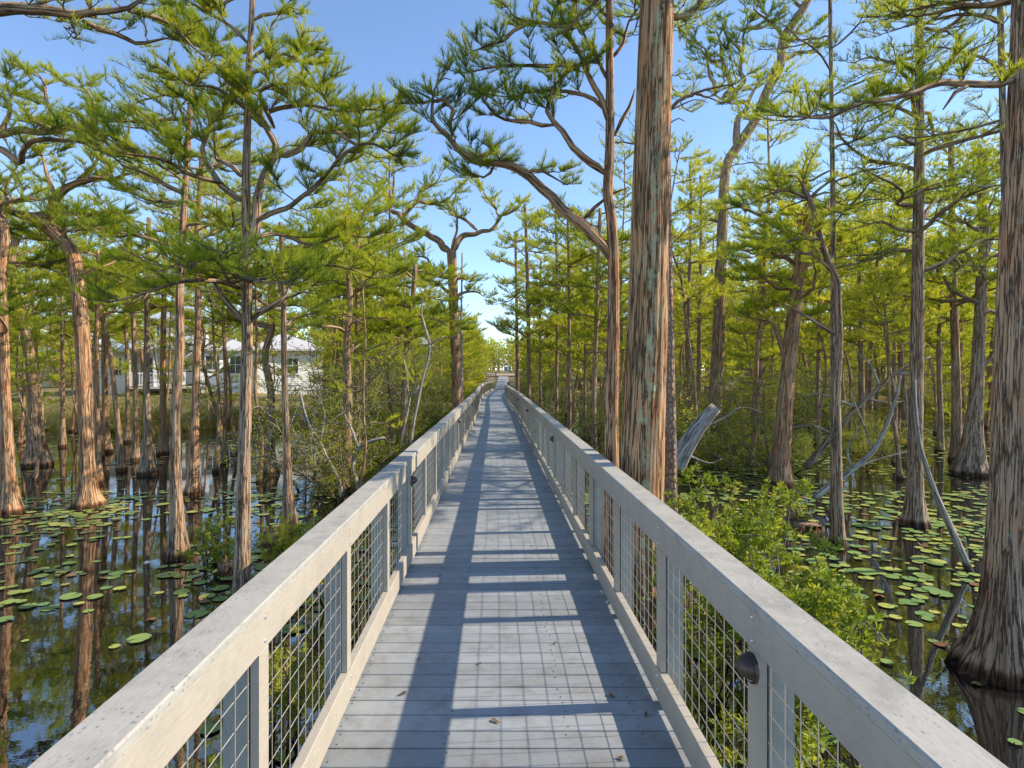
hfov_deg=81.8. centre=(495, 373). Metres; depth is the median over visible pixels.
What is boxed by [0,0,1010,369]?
sky
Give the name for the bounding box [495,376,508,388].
path
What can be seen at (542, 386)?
thicket shrub
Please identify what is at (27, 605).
lily pad
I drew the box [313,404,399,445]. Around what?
thicket shrub
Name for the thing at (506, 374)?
sand
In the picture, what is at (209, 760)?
leafy shrub
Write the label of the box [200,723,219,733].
lily pad
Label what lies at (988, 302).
cypress tree
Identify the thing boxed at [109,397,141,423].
thicket shrub
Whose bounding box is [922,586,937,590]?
lily pad
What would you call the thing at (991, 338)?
cypress tree
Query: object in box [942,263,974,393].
cypress tree
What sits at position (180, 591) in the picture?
lily pad
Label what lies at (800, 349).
cypress tree
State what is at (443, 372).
thicket shrub
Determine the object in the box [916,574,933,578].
lily pad
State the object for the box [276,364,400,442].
thicket shrub
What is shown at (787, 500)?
leafy shrub
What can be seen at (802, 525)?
log
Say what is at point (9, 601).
lily pad
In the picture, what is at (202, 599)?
withered pad
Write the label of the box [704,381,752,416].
thicket shrub
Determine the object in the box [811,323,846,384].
cypress tree
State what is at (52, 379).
thicket shrub
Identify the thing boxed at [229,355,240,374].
window
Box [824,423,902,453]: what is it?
thicket shrub
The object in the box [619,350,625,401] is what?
pine tree
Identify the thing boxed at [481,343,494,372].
pine tree
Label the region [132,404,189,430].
thicket shrub
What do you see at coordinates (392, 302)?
cypress tree
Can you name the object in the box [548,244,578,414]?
cypress tree
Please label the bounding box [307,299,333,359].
cypress tree
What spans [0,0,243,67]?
cypress tree
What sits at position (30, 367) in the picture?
cypress tree
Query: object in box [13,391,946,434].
grass
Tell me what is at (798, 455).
thicket shrub
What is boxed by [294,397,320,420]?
thicket shrub
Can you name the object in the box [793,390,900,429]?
thicket shrub
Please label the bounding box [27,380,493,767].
railing
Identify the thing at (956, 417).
cypress tree
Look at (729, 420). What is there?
thicket shrub
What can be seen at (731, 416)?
thicket shrub
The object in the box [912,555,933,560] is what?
lily pad
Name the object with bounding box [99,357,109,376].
window
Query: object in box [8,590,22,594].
lily pad
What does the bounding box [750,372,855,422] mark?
thicket shrub
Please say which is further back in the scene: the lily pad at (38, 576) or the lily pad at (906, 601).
the lily pad at (38, 576)
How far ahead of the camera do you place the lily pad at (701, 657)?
5.79 m
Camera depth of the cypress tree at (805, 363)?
50.14 m
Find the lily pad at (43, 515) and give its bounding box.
[36,514,53,516]
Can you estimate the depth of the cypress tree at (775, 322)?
40.32 m
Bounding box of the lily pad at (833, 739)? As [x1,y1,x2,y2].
[819,734,836,743]
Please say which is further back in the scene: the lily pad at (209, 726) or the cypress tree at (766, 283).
the cypress tree at (766, 283)
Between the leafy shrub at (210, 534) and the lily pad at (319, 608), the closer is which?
the lily pad at (319, 608)
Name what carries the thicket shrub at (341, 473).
in the water
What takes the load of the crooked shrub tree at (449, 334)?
on the water
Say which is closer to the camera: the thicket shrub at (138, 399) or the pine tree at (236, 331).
the thicket shrub at (138, 399)
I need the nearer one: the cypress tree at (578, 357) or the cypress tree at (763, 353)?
the cypress tree at (763, 353)
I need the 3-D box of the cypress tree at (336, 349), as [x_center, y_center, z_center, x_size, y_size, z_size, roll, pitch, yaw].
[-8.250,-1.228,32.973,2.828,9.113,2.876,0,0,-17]
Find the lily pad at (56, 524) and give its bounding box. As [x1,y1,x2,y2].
[49,522,65,525]
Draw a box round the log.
[677,404,761,471]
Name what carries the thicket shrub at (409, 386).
on the ground at (259, 395)
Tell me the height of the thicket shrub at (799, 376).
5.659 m
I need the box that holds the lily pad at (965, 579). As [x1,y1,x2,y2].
[959,578,974,581]
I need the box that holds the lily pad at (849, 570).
[843,568,856,571]
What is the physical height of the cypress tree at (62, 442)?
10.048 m
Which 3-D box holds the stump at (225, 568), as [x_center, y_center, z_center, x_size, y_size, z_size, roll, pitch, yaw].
[-3.774,2.868,8.191,0.380,0.707,0.376,0,0,0]
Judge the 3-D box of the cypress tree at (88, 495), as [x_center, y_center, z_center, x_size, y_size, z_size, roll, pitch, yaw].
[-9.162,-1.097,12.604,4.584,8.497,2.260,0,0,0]
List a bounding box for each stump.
[214,555,233,578]
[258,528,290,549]
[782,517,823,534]
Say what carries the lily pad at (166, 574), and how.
on the water
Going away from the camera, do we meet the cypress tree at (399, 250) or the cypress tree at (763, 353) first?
the cypress tree at (763, 353)
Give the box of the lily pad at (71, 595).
[59,592,81,599]
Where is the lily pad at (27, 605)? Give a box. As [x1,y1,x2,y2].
[18,603,36,608]
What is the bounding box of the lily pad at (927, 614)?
[915,611,933,617]
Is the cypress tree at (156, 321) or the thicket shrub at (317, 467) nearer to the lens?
the thicket shrub at (317, 467)
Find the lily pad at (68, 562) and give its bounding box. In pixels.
[62,561,76,564]
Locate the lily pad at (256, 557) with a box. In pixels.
[251,554,266,558]
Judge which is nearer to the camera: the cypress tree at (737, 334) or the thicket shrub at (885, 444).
the thicket shrub at (885, 444)
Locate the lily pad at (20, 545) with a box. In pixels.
[9,543,31,547]
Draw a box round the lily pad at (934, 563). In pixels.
[928,561,943,564]
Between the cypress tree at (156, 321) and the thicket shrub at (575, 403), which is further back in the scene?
the thicket shrub at (575, 403)
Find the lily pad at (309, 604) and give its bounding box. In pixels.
[301,600,314,605]
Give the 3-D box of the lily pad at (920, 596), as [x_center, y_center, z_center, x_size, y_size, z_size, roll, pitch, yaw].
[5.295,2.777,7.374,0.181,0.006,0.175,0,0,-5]
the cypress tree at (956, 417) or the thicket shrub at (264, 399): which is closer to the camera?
the cypress tree at (956, 417)
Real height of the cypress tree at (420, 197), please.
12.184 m
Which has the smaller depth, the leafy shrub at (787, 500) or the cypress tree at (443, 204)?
the leafy shrub at (787, 500)
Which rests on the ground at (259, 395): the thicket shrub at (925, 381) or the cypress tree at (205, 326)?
the thicket shrub at (925, 381)
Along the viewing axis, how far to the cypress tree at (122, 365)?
22.51 m
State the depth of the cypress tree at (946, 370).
36.16 m
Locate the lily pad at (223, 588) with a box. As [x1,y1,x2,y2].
[212,585,229,590]
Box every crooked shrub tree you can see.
[291,394,343,500]
[322,245,405,487]
[340,401,384,490]
[399,281,461,495]
[399,334,434,453]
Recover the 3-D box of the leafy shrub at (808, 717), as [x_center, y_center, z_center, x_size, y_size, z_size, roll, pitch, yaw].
[2.100,2.300,4.546,1.637,1.508,1.425,0,0,-36]
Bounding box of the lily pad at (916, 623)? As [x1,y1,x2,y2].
[905,620,923,626]
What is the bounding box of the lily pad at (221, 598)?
[212,596,227,600]
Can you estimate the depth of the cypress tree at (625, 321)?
22.45 m
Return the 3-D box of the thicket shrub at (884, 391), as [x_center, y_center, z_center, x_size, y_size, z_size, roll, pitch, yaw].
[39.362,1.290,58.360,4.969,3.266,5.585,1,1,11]
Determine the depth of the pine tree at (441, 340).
49.24 m
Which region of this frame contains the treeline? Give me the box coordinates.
[12,318,966,379]
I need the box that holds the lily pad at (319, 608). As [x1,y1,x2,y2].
[314,606,323,610]
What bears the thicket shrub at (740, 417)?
in the water
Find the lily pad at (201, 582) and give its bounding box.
[193,580,206,583]
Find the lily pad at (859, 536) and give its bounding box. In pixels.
[852,535,866,537]
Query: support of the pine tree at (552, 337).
on the ground at (259, 395)
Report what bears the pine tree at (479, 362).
on the ground at (259, 395)
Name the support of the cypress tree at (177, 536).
on the water
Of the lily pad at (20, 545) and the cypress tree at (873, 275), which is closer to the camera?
the lily pad at (20, 545)
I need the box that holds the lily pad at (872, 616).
[867,615,883,620]
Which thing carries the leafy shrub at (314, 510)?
on the water
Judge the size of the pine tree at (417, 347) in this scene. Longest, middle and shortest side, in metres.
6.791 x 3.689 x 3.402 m
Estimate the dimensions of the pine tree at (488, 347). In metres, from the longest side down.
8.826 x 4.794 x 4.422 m
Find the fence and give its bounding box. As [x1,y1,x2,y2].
[481,371,519,378]
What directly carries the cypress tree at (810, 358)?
on the water
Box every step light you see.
[411,475,416,485]
[735,651,758,683]
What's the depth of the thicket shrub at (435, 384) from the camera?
40.03 m
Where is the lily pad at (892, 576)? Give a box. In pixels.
[885,574,899,578]
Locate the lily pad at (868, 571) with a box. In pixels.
[853,568,876,574]
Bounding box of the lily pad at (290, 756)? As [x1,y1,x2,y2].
[275,750,294,761]
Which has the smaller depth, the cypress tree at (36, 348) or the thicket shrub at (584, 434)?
the thicket shrub at (584, 434)
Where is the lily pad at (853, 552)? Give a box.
[847,551,861,553]
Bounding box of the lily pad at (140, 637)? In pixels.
[126,633,151,642]
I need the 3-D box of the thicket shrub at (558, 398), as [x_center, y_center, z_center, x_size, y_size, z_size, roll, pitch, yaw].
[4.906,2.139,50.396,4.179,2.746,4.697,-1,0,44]
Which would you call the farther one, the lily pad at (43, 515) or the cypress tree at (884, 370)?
the cypress tree at (884, 370)
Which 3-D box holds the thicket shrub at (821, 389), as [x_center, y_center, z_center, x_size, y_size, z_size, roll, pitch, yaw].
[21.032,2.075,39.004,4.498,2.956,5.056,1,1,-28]
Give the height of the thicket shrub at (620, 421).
5.116 m
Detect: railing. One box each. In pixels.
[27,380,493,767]
[505,380,1007,767]
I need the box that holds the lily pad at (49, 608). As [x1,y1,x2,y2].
[40,605,59,610]
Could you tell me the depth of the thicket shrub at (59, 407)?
32.43 m
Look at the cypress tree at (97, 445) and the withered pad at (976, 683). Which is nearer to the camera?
the withered pad at (976, 683)
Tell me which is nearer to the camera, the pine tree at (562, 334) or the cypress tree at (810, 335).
the cypress tree at (810, 335)
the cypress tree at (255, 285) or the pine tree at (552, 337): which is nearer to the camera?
the cypress tree at (255, 285)
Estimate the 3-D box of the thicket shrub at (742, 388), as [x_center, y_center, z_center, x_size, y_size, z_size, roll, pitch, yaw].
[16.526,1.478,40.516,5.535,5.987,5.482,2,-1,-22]
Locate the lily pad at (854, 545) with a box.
[849,544,862,546]
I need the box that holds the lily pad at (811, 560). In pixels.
[805,558,826,563]
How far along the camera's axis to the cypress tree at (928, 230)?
29.15 m
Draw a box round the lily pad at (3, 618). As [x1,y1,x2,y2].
[0,615,13,621]
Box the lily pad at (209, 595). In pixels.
[199,593,215,598]
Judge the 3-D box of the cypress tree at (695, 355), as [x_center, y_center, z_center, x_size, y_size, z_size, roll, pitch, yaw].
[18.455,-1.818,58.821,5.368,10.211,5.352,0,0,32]
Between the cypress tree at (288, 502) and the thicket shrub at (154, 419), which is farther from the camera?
the thicket shrub at (154, 419)
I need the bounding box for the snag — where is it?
[459,252,462,401]
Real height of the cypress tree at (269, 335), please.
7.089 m
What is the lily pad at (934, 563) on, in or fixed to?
on the water
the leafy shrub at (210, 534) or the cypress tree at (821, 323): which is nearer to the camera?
the leafy shrub at (210, 534)
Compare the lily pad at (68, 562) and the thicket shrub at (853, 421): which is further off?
the thicket shrub at (853, 421)
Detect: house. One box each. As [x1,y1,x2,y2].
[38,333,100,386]
[91,305,322,394]
[371,337,438,384]
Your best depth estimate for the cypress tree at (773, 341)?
37.47 m
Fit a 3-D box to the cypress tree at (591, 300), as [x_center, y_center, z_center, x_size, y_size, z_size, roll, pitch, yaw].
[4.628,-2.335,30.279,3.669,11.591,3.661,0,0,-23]
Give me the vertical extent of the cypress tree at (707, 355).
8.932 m
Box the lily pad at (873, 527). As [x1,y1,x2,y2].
[868,526,881,528]
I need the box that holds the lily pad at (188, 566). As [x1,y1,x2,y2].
[180,563,200,568]
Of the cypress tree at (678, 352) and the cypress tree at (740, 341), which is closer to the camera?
the cypress tree at (740, 341)
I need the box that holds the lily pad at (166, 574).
[156,571,176,577]
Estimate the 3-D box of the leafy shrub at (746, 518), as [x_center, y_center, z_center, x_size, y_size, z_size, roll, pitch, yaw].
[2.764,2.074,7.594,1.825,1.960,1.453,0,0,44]
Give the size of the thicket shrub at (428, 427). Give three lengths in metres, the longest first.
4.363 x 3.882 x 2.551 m
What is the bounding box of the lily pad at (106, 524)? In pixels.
[96,522,111,525]
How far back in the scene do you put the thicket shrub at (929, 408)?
40.70 m
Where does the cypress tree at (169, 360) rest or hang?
on the water
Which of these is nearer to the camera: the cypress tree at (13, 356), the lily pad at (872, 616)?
the lily pad at (872, 616)
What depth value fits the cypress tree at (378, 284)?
13.92 m
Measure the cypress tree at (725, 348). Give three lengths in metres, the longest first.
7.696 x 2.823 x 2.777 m
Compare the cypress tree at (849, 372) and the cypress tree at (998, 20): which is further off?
the cypress tree at (849, 372)
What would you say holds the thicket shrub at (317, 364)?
in the water
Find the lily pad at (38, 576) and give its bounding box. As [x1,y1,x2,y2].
[33,573,48,577]
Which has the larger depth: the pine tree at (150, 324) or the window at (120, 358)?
the pine tree at (150, 324)
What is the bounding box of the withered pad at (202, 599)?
[198,596,208,602]
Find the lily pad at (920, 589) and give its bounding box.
[913,587,927,591]
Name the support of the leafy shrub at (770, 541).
on the water
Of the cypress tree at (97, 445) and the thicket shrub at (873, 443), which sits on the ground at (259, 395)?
the thicket shrub at (873, 443)
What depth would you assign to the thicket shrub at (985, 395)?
34.83 m
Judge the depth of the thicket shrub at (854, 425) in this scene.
23.25 m
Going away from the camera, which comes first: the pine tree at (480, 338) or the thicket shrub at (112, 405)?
the thicket shrub at (112, 405)
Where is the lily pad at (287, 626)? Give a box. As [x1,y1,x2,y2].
[280,623,304,632]
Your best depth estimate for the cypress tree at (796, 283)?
14.86 m
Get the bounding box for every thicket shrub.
[12,402,26,428]
[12,405,26,427]
[12,411,54,428]
[13,399,70,430]
[17,347,75,387]
[19,402,67,425]
[25,410,67,427]
[26,393,77,420]
[39,363,68,387]
[93,394,123,422]
[93,408,142,431]
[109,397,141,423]
[109,398,142,425]
[110,384,159,415]
[110,389,186,432]
[112,402,154,423]
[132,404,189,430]
[150,389,214,430]
[151,405,185,429]
[182,386,237,416]
[184,405,228,426]
[188,388,227,417]
[201,387,252,424]
[201,403,238,423]
[210,316,445,490]
[216,359,408,498]
[221,390,262,424]
[227,386,277,425]
[227,397,275,414]
[252,407,300,431]
[252,410,289,429]
[253,328,412,466]
[253,398,413,502]
[260,329,402,455]
[275,419,440,499]
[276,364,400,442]
[292,377,388,463]
[293,406,316,430]
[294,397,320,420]
[296,399,360,434]
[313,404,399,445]
[314,394,425,449]
[331,410,420,460]
[352,340,434,405]
[352,345,425,394]
[365,401,451,439]
[367,362,451,447]
[367,388,444,458]
[368,389,450,428]
[374,381,446,441]
[382,327,443,378]
[382,345,432,386]
[390,373,438,398]
[391,336,470,401]
[391,347,481,417]
[393,387,437,424]
[398,345,443,394]
[410,369,489,420]
[413,350,468,399]
[422,375,451,400]
[463,360,505,395]
[511,377,554,401]
[513,357,579,411]
[519,364,567,402]
[520,365,573,406]
[529,347,716,485]
[532,378,565,421]
[535,369,573,402]
[536,387,576,406]
[553,384,599,416]
[558,387,623,437]
[569,398,689,471]
[572,384,622,435]
[574,382,622,438]
[619,354,736,464]
[619,407,712,474]
[619,407,767,469]
[675,360,773,437]
[675,365,732,407]
[676,345,873,474]
[676,391,722,407]
[676,397,705,434]
[677,404,738,449]
[680,421,762,470]
[683,359,804,418]
[684,392,750,441]
[686,400,736,453]
[698,394,803,446]
[702,356,769,413]
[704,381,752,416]
[709,402,759,452]
[722,417,796,467]
[725,424,811,463]
[726,383,813,444]
[728,415,802,460]
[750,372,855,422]
[756,427,829,464]
[762,364,847,425]
[766,358,829,397]
[769,368,823,408]
[774,360,854,415]
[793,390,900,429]
[794,388,848,416]
[812,361,873,402]
[820,398,882,442]
[824,402,891,444]
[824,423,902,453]
[829,409,907,456]
[841,377,872,404]
[844,365,874,395]
[851,409,952,473]
[872,373,908,395]
[896,366,948,394]
[900,361,985,417]
[924,389,950,414]
[929,366,987,408]
[931,388,991,421]
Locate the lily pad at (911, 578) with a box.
[901,576,918,580]
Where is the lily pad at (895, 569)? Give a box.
[884,567,902,571]
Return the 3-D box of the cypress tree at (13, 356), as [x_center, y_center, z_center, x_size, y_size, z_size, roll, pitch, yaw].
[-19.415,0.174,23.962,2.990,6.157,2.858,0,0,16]
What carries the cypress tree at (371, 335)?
in the water
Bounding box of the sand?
[442,372,572,375]
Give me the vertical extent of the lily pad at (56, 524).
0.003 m
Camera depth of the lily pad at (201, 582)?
7.89 m
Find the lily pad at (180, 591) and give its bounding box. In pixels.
[173,589,189,594]
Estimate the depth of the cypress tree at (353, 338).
31.01 m
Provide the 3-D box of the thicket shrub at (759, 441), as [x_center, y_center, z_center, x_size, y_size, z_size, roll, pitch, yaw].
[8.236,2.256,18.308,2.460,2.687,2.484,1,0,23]
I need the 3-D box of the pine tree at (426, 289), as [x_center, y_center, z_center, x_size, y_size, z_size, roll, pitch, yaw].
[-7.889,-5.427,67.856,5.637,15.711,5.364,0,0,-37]
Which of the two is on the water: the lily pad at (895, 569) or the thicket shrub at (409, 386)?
the lily pad at (895, 569)
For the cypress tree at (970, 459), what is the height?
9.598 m
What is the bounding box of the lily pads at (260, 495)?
[0,415,1022,744]
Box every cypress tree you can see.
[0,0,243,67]
[0,47,147,516]
[0,122,168,510]
[0,191,41,343]
[1,165,53,444]
[7,208,88,467]
[7,264,70,480]
[8,247,29,306]
[9,202,59,396]
[9,239,70,420]
[9,321,59,441]
[11,307,44,368]
[19,318,46,365]
[20,40,284,561]
[20,198,95,447]
[20,267,100,402]
[22,256,72,427]
[24,181,130,457]
[30,225,162,484]
[36,191,130,423]
[36,270,77,432]
[39,324,68,371]
[45,237,143,452]
[45,253,152,471]
[45,277,100,387]
[59,201,119,431]
[64,203,205,475]
[64,241,174,461]
[65,0,431,595]
[67,268,137,414]
[95,140,295,496]
[100,271,168,415]
[105,246,158,442]
[112,323,130,344]
[113,254,185,381]
[114,243,185,382]
[128,220,177,454]
[129,217,212,399]
[146,171,254,472]
[150,296,193,407]
[151,271,257,450]
[163,277,259,463]
[170,171,250,453]
[171,284,229,427]
[186,195,350,531]
[192,230,331,475]
[203,128,298,482]
[229,281,297,454]
[230,329,241,341]
[253,328,265,342]
[258,176,414,492]
[275,193,431,465]
[276,307,307,339]
[290,225,371,399]
[299,226,354,402]
[301,294,361,401]
[303,330,330,358]
[306,154,390,451]
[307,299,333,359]
[307,321,342,404]
[313,175,372,411]
[324,229,385,360]
[324,302,372,391]
[326,242,474,449]
[336,254,392,412]
[338,81,447,460]
[340,227,420,402]
[340,283,378,392]
[351,153,531,409]
[352,229,419,396]
[352,289,401,394]
[377,197,447,380]
[384,286,423,385]
[386,0,639,576]
[484,192,566,399]
[484,219,545,390]
[514,250,573,408]
[517,191,606,430]
[519,203,594,420]
[522,0,718,653]
[541,236,577,411]
[543,185,631,451]
[545,306,577,368]
[547,240,625,439]
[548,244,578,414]
[551,317,580,385]
[558,214,607,428]
[558,318,602,405]
[561,307,602,423]
[565,235,628,431]
[574,136,677,448]
[580,340,620,393]
[589,266,627,407]
[589,273,624,406]
[599,282,627,397]
[601,223,630,375]
[614,130,734,464]
[671,150,740,421]
[672,165,736,411]
[672,214,716,416]
[672,239,714,402]
[673,249,711,398]
[673,264,712,403]
[674,324,705,396]
[674,329,696,388]
[674,350,686,400]
[676,0,842,449]
[679,271,756,398]
[685,218,738,402]
[691,43,836,468]
[691,231,739,346]
[692,252,744,343]
[692,262,752,407]
[706,138,878,486]
[707,317,738,413]
[708,289,779,430]
[716,132,873,547]
[719,228,811,448]
[724,293,753,412]
[728,252,806,416]
[729,278,779,405]
[736,0,952,517]
[746,318,785,396]
[748,255,784,381]
[749,0,1023,691]
[752,268,814,353]
[766,258,828,426]
[771,261,829,406]
[774,210,870,442]
[776,256,817,417]
[779,193,881,441]
[787,254,826,387]
[796,326,829,386]
[798,215,879,448]
[799,0,1009,528]
[807,328,856,382]
[809,219,925,444]
[811,179,899,436]
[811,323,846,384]
[812,288,842,376]
[821,326,851,392]
[823,270,879,375]
[827,164,945,479]
[836,219,931,464]
[841,256,888,413]
[843,0,1010,186]
[843,143,965,445]
[843,333,866,381]
[845,301,886,375]
[847,239,897,411]
[849,185,906,412]
[851,161,934,434]
[863,141,1000,477]
[868,302,902,378]
[873,119,1000,460]
[873,279,971,430]
[874,261,944,374]
[876,287,908,365]
[880,220,996,452]
[882,269,969,376]
[889,175,973,298]
[889,240,960,433]
[924,208,997,425]
[924,287,948,406]
[926,235,969,370]
[931,341,992,432]
[934,303,972,368]
[935,285,994,391]
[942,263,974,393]
[942,327,972,416]
[943,94,1000,254]
[966,182,1000,427]
[966,253,995,420]
[967,314,994,391]
[969,240,997,331]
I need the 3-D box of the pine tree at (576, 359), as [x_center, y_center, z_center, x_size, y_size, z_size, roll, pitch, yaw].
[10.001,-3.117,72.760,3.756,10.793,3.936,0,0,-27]
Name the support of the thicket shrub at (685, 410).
on the ground at (259, 395)
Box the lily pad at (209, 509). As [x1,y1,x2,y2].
[200,508,215,510]
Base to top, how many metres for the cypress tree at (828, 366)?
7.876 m
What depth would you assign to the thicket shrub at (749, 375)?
34.92 m
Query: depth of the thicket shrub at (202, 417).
31.14 m
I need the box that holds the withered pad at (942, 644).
[933,641,950,646]
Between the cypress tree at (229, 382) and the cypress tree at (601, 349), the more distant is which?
the cypress tree at (601, 349)
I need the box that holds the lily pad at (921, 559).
[910,557,929,561]
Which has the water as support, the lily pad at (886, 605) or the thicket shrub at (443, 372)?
the lily pad at (886, 605)
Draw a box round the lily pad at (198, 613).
[184,610,207,617]
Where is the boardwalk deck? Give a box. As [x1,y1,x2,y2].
[320,389,691,767]
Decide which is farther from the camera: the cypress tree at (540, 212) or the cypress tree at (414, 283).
the cypress tree at (540, 212)
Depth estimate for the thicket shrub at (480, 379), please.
52.77 m
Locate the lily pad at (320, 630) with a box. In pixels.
[318,627,324,633]
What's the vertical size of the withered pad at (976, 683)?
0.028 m
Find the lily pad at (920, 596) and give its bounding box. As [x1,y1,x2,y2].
[911,594,927,598]
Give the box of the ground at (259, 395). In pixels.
[11,370,987,426]
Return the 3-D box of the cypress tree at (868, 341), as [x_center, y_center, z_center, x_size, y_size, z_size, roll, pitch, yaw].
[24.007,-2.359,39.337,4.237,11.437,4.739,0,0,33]
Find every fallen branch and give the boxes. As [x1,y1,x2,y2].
[770,345,931,469]
[812,375,929,499]
[913,380,973,571]
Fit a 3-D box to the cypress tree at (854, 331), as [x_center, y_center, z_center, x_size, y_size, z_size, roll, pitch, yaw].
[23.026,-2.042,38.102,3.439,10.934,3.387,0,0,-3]
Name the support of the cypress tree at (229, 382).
on the water
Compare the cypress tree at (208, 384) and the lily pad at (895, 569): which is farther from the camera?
the cypress tree at (208, 384)
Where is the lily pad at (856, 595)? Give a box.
[853,593,868,598]
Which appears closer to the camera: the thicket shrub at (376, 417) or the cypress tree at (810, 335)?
the thicket shrub at (376, 417)
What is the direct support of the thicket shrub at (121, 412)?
in the water
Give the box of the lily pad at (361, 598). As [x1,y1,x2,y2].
[356,596,367,600]
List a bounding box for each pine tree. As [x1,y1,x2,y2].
[9,324,21,387]
[49,336,73,386]
[93,303,119,339]
[137,310,158,338]
[184,286,214,315]
[210,303,240,341]
[252,284,280,343]
[275,289,301,336]
[393,258,426,334]
[399,326,433,377]
[416,257,448,339]
[417,296,463,393]
[420,299,466,368]
[441,310,487,390]
[441,315,484,396]
[442,342,473,401]
[444,312,487,391]
[464,336,489,386]
[470,344,484,382]
[474,341,487,374]
[475,340,490,372]
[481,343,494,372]
[507,337,523,371]
[519,333,546,389]
[519,334,538,382]
[519,347,537,378]
[520,336,551,398]
[531,316,573,391]
[544,264,575,380]
[562,341,592,388]
[587,0,773,512]
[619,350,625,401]
[725,273,763,406]
[730,329,777,403]
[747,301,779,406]
[795,334,821,385]
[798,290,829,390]
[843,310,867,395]
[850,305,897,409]
[852,344,881,385]
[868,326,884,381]
[884,343,908,388]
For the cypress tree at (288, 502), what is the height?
6.286 m
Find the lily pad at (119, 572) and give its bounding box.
[108,570,125,574]
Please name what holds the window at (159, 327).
in the house at (234, 371)
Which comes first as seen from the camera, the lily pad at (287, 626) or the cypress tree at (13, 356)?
the lily pad at (287, 626)
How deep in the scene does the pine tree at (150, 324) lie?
74.39 m
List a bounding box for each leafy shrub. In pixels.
[166,754,222,767]
[176,502,234,570]
[206,625,324,767]
[250,505,314,565]
[291,508,361,610]
[634,522,715,658]
[653,567,846,761]
[664,462,786,565]
[668,505,736,626]
[684,513,879,665]
[689,478,813,577]
[703,704,863,767]
[730,561,919,730]
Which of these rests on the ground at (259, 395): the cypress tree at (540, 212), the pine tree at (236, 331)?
the pine tree at (236, 331)
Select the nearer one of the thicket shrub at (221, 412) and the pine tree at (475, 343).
the thicket shrub at (221, 412)
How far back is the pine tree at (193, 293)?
70.02 m
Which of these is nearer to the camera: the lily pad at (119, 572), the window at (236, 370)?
the lily pad at (119, 572)
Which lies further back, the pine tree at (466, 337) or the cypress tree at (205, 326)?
the pine tree at (466, 337)
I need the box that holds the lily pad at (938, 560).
[928,559,946,562]
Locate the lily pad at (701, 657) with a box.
[695,654,707,659]
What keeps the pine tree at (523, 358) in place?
on the ground at (259, 395)
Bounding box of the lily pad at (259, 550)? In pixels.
[253,548,271,552]
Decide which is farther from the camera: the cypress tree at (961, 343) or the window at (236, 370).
the window at (236, 370)
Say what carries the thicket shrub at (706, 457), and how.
in the water
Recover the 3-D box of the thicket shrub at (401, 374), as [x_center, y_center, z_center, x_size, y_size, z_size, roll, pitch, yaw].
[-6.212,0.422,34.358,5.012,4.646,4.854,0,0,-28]
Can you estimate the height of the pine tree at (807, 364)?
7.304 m
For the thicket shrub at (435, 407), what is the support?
on the ground at (259, 395)
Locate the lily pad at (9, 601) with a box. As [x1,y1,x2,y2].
[0,599,16,604]
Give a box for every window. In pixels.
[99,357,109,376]
[113,356,123,376]
[138,356,152,376]
[155,326,160,338]
[204,355,220,370]
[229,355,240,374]
[287,357,299,374]
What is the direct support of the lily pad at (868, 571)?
on the water
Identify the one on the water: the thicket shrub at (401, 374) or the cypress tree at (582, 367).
the cypress tree at (582, 367)
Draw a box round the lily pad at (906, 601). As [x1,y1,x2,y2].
[898,598,917,604]
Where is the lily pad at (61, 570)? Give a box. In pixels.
[55,569,71,572]
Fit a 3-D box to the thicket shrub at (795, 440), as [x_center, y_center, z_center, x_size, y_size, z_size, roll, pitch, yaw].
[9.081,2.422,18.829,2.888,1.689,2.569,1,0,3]
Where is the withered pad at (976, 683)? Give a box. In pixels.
[971,681,981,685]
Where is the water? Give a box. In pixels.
[0,403,1023,767]
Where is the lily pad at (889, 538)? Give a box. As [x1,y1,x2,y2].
[882,536,896,539]
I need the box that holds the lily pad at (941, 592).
[929,589,952,596]
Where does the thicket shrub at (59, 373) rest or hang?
on the ground at (259, 395)
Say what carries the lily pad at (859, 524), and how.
on the water
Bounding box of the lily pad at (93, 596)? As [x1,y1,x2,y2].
[87,593,102,598]
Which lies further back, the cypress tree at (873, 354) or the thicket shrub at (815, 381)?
the cypress tree at (873, 354)
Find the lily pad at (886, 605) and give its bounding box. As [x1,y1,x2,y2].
[878,603,894,607]
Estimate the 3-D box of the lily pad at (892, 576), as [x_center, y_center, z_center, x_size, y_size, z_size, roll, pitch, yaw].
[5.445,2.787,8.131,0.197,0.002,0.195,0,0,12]
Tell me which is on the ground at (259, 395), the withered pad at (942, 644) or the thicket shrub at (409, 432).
the thicket shrub at (409, 432)
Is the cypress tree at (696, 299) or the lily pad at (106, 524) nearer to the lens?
the lily pad at (106, 524)
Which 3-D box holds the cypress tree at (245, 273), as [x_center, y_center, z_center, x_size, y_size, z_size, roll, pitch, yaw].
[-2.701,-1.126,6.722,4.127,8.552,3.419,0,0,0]
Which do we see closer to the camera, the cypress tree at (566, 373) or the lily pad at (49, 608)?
the lily pad at (49, 608)
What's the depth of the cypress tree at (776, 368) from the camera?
47.60 m
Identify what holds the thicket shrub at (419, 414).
on the ground at (259, 395)
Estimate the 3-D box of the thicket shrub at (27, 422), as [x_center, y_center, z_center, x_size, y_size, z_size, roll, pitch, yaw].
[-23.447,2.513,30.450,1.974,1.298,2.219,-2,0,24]
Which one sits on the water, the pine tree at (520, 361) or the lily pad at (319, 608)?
the lily pad at (319, 608)
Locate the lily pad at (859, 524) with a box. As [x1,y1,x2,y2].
[852,523,869,526]
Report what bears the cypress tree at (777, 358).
on the ground at (259, 395)
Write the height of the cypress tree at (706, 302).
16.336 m

